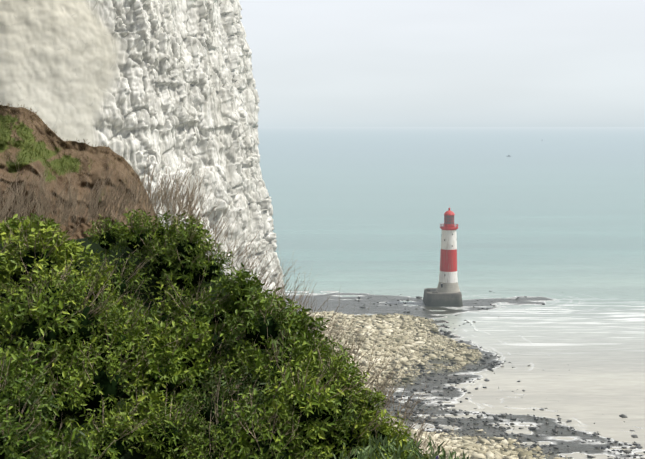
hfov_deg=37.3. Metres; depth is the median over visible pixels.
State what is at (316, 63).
sky
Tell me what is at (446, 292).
lighthouse
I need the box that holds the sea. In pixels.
[258,127,644,458]
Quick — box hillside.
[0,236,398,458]
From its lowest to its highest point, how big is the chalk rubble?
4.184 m
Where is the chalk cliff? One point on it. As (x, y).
(168, 83)
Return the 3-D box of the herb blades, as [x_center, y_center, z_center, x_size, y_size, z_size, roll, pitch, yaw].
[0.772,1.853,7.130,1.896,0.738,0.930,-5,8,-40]
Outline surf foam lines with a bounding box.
[447,292,643,433]
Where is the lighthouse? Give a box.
[423,208,462,306]
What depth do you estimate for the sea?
742.28 m
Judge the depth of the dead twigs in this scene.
9.32 m
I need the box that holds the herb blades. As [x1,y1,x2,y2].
[333,434,468,458]
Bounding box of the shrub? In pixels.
[0,208,441,458]
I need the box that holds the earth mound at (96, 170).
[0,105,156,238]
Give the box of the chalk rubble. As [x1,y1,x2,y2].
[326,314,558,456]
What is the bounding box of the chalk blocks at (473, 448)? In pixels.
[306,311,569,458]
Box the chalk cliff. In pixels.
[0,0,283,305]
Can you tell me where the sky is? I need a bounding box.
[239,0,644,126]
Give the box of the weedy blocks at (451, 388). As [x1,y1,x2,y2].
[357,291,644,458]
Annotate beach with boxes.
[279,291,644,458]
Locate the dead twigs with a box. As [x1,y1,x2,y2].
[0,148,480,458]
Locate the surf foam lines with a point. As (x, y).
(517, 345)
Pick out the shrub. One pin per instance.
(151, 393)
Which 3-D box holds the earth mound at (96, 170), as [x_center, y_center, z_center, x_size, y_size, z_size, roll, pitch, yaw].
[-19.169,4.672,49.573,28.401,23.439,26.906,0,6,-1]

